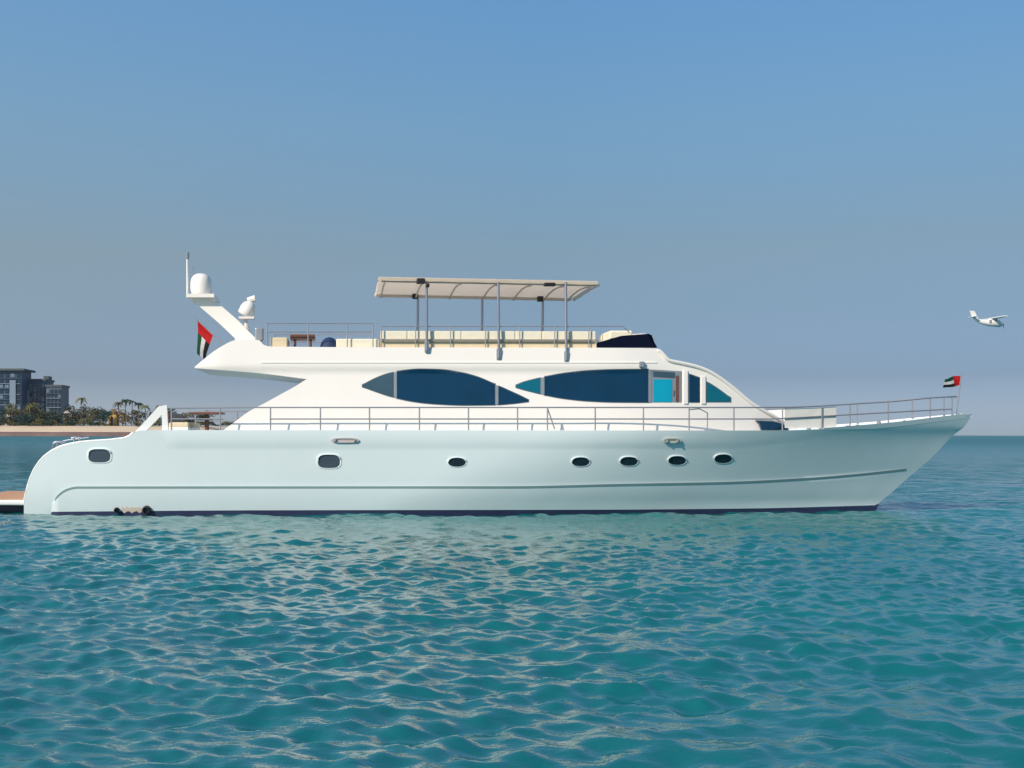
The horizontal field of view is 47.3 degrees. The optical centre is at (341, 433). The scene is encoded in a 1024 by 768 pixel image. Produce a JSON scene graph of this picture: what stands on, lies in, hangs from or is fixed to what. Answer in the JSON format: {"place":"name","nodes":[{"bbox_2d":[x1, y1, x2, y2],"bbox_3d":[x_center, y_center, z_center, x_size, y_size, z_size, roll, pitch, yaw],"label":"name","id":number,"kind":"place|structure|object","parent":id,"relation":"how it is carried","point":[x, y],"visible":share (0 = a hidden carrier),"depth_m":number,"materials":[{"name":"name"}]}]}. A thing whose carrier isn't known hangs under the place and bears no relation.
{"place":"outdoors","nodes":[
{"label":"outdoors","id":0,"kind":"place"},
{"bbox_2d":[0,425,226,435],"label":"beach","id":1,"kind":"structure","parent":0,"point":[33,430],"depth_m":850.73,"materials":[{"name":"beige sand"}]},
{"bbox_2d":[0,408,9,425],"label":"broadleaf tree","id":2,"kind":"object","parent":1,"relation":"on","point":[3,411],"visible":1,"depth_m":875.63,"materials":[{"name":"green plant"}]},
{"bbox_2d":[5,412,15,425],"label":"beach hut","id":3,"kind":"object","parent":1,"relation":"on","point":[9,417],"visible":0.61,"depth_m":888.00,"materials":[{"name":"paint"}]},
{"bbox_2d":[1,403,20,425],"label":"broadleaf tree","id":4,"kind":"object","parent":1,"relation":"on","point":[11,410],"visible":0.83,"depth_m":882.59,"materials":[{"name":"green plant"}]},
{"bbox_2d":[0,368,35,424],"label":"apartment building","id":5,"kind":"structure","parent":1,"relation":"on","point":[13,385],"depth_m":943.00,"materials":[{"name":"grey glass"}]},
{"bbox_2d":[13,409,28,425],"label":"broadleaf tree","id":6,"kind":"object","parent":1,"relation":"on","point":[21,413],"visible":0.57,"depth_m":888.92,"materials":[{"name":"green plant"}]},
{"bbox_2d":[15,413,34,425],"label":"broadleaf tree","id":7,"kind":"object","parent":1,"relation":"on","point":[20,418],"visible":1,"depth_m":876.87,"materials":[{"name":"green plant"}]},
{"bbox_2d":[25,405,33,425],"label":"palm tree","id":8,"kind":"object","parent":1,"relation":"on","point":[29,407],"visible":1,"depth_m":878.87,"materials":[{"name":"green plant"}]},
{"bbox_2d":[23,402,43,425],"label":"broadleaf tree","id":9,"kind":"object","parent":1,"relation":"on","point":[36,410],"visible":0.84,"depth_m":883.64,"materials":[{"name":"green plant"}]},
{"bbox_2d":[27,376,54,424],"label":"apartment building","id":10,"kind":"structure","parent":1,"relation":"on","point":[36,391],"depth_m":963.00,"materials":[{"name":"grey glass"}]},
{"bbox_2d":[36,410,49,425],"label":"broadleaf tree","id":11,"kind":"object","parent":1,"relation":"on","point":[42,416],"visible":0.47,"depth_m":892.10,"materials":[{"name":"green plant"}]},
{"bbox_2d":[40,409,59,425],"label":"broadleaf tree","id":12,"kind":"object","parent":1,"relation":"on","point":[52,415],"visible":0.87,"depth_m":879.01,"materials":[{"name":"green plant"}]},
{"bbox_2d":[50,415,63,424],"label":"broadleaf tree","id":13,"kind":"object","parent":1,"relation":"on","point":[58,421],"visible":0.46,"depth_m":886.98,"materials":[{"name":"green plant"}]},
{"bbox_2d":[45,385,69,425],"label":"apartment building","id":14,"kind":"structure","parent":1,"relation":"on","point":[57,397],"depth_m":953.00,"materials":[{"name":"grey stone"}]},
{"bbox_2d":[59,404,75,424],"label":"broadleaf tree","id":15,"kind":"object","parent":1,"relation":"on","point":[66,416],"visible":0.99,"depth_m":877.56,"materials":[{"name":"green plant"}]},
{"bbox_2d":[63,410,72,425],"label":"beach hut","id":16,"kind":"object","parent":1,"relation":"on","point":[66,420],"visible":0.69,"depth_m":884.00,"materials":[{"name":"beige paint"}]},
{"bbox_2d":[72,408,83,425],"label":"broadleaf tree","id":17,"kind":"object","parent":1,"relation":"on","point":[77,416],"visible":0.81,"depth_m":882.89,"materials":[{"name":"green plant"}]},
{"bbox_2d":[75,397,87,425],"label":"palm tree","id":18,"kind":"object","parent":1,"relation":"on","point":[82,398],"visible":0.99,"depth_m":879.17,"materials":[{"name":"green plant"}]},
{"bbox_2d":[76,404,89,425],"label":"broadleaf tree","id":19,"kind":"object","parent":1,"relation":"on","point":[84,409],"visible":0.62,"depth_m":890.91,"materials":[{"name":"green plant"}]},
{"bbox_2d":[84,407,99,425],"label":"broadleaf tree","id":20,"kind":"object","parent":1,"relation":"on","point":[91,417],"visible":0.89,"depth_m":879.76,"materials":[{"name":"green plant"}]},
{"bbox_2d":[92,406,107,425],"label":"broadleaf tree","id":21,"kind":"object","parent":1,"relation":"on","point":[98,409],"visible":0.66,"depth_m":886.08,"materials":[{"name":"green plant"}]},
{"bbox_2d":[99,410,112,422],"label":"broadleaf tree","id":22,"kind":"object","parent":1,"relation":"on","point":[103,417],"visible":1,"depth_m":876.13,"materials":[{"name":"green plant"}]},
{"bbox_2d":[108,409,117,425],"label":"beach hut","id":23,"kind":"object","parent":1,"relation":"on","point":[112,421],"visible":0.85,"depth_m":884.00,"materials":[{"name":"paint"}]},
{"bbox_2d":[112,402,124,425],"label":"palm tree","id":24,"kind":"object","parent":1,"relation":"on","point":[118,403],"visible":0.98,"depth_m":883.71,"materials":[{"name":"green plant"}]},
{"bbox_2d":[0,418,238,425],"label":"beach scrub","id":25,"kind":"object","parent":1,"relation":"on","point":[42,421],"visible":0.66,"depth_m":872.57,"materials":[{"name":"green plant"}]},
{"bbox_2d":[114,408,130,425],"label":"broadleaf tree","id":26,"kind":"object","parent":1,"relation":"on","point":[123,419],"visible":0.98,"depth_m":882.14,"materials":[{"name":"green plant"}]},
{"bbox_2d":[121,399,131,425],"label":"palm tree","id":27,"kind":"object","parent":1,"relation":"on","point":[124,401],"visible":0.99,"depth_m":881.68,"materials":[{"name":"green plant"}]},
{"bbox_2d":[127,400,137,425],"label":"palm tree","id":28,"kind":"object","parent":1,"relation":"on","point":[131,401],"visible":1,"depth_m":879.63,"materials":[{"name":"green plant"}]},
{"bbox_2d":[128,409,143,424],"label":"broadleaf tree","id":29,"kind":"object","parent":1,"relation":"on","point":[136,416],"visible":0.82,"depth_m":890.55,"materials":[{"name":"green plant"}]},
{"bbox_2d":[133,403,143,423],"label":"palm tree","id":30,"kind":"object","parent":1,"relation":"on","point":[139,404],"visible":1,"depth_m":882.63,"materials":[{"name":"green plant"}]},
{"bbox_2d":[138,405,150,418],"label":"palm tree","id":31,"kind":"object","parent":1,"relation":"on","point":[143,406],"visible":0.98,"depth_m":879.72,"materials":[{"name":"green plant"}]},
{"bbox_2d":[185,414,201,422],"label":"broadleaf tree","id":32,"kind":"object","parent":1,"relation":"on","point":[197,416],"visible":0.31,"depth_m":882.93,"materials":[{"name":"green plant"}]},
{"bbox_2d":[182,412,189,421],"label":"broadleaf tree","id":33,"kind":"object","parent":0,"point":[186,414],"visible":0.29,"depth_m":874.02,"materials":[{"name":"green plant"}]},
{"bbox_2d":[0,435,1023,767],"bbox_3d":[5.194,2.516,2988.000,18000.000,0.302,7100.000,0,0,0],"label":"sea","id":34,"kind":"structure","parent":0,"point":[888,633],"depth_m":14.17,"materials":[{"name":"liquid"}]},
{"bbox_2d":[0,252,971,515],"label":"motor yacht","id":35,"kind":"object","parent":34,"relation":"on","point":[482,422],"visible":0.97,"depth_m":35.72,"materials":[{"name":"paint"}]},
{"bbox_2d":[168,413,199,429],"bbox_3d":[-5.201,-0.332,37.800,0.732,0.650,3.000,0,0,0],"label":"deck sofa","id":36,"kind":"object","parent":35,"relation":"on","point":[179,425],"visible":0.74,"depth_m":36.34,"materials":[{"name":"beige plastic"}]},
{"bbox_2d":[188,412,224,429],"bbox_3d":[-4.330,-0.342,37.000,1.072,0.675,1.000,0,0,0],"label":"deck table","id":37,"kind":"object","parent":35,"relation":"on","point":[206,414],"visible":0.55,"depth_m":36.84,"materials":[{"name":"brown wood"}]},
{"bbox_2d":[196,319,223,358],"bbox_3d":[-4.348,-3.102,37.999,0.930,1.387,0.139,0,0,0],"label":"national flag","id":38,"kind":"object","parent":35,"relation":"attached to","point":[205,335],"visible":0.98,"depth_m":37.99,"materials":[{"name":"fabric"}]},
{"bbox_2d":[290,334,314,346],"bbox_3d":[-1.235,-2.768,36.800,0.786,0.751,0.800,0,0,0],"label":"coffee table","id":39,"kind":"object","parent":35,"relation":"on","point":[297,337],"visible":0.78,"depth_m":36.41,"materials":[{"name":"brown wood"}]},
{"bbox_2d":[320,337,335,346],"bbox_3d":[-0.380,-2.724,36.500,0.680,0.667,0.680,0,0,0],"label":"bean bag","id":40,"kind":"object","parent":35,"relation":"on","point":[328,342],"visible":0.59,"depth_m":36.28,"materials":[{"name":"blue fabric"}]},
{"bbox_2d":[943,374,961,414],"bbox_3d":[20.232,-1.299,37.999,0.595,1.360,0.139,0,0,0],"label":"national flag","id":41,"kind":"object","parent":35,"relation":"attached to","point":[953,381],"visible":1,"depth_m":37.99,"materials":[{"name":"fabric"}]},
{"bbox_2d":[0,0,1023,435],"label":"sky","id":42,"kind":"structure","parent":0,"point":[797,202],"materials":[{"name":"blue"}]},
{"bbox_2d":[968,311,1006,327],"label":"light aircraft","id":43,"kind":"object","parent":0,"point":[994,322],"visible":1,"depth_m":429.34}
]}

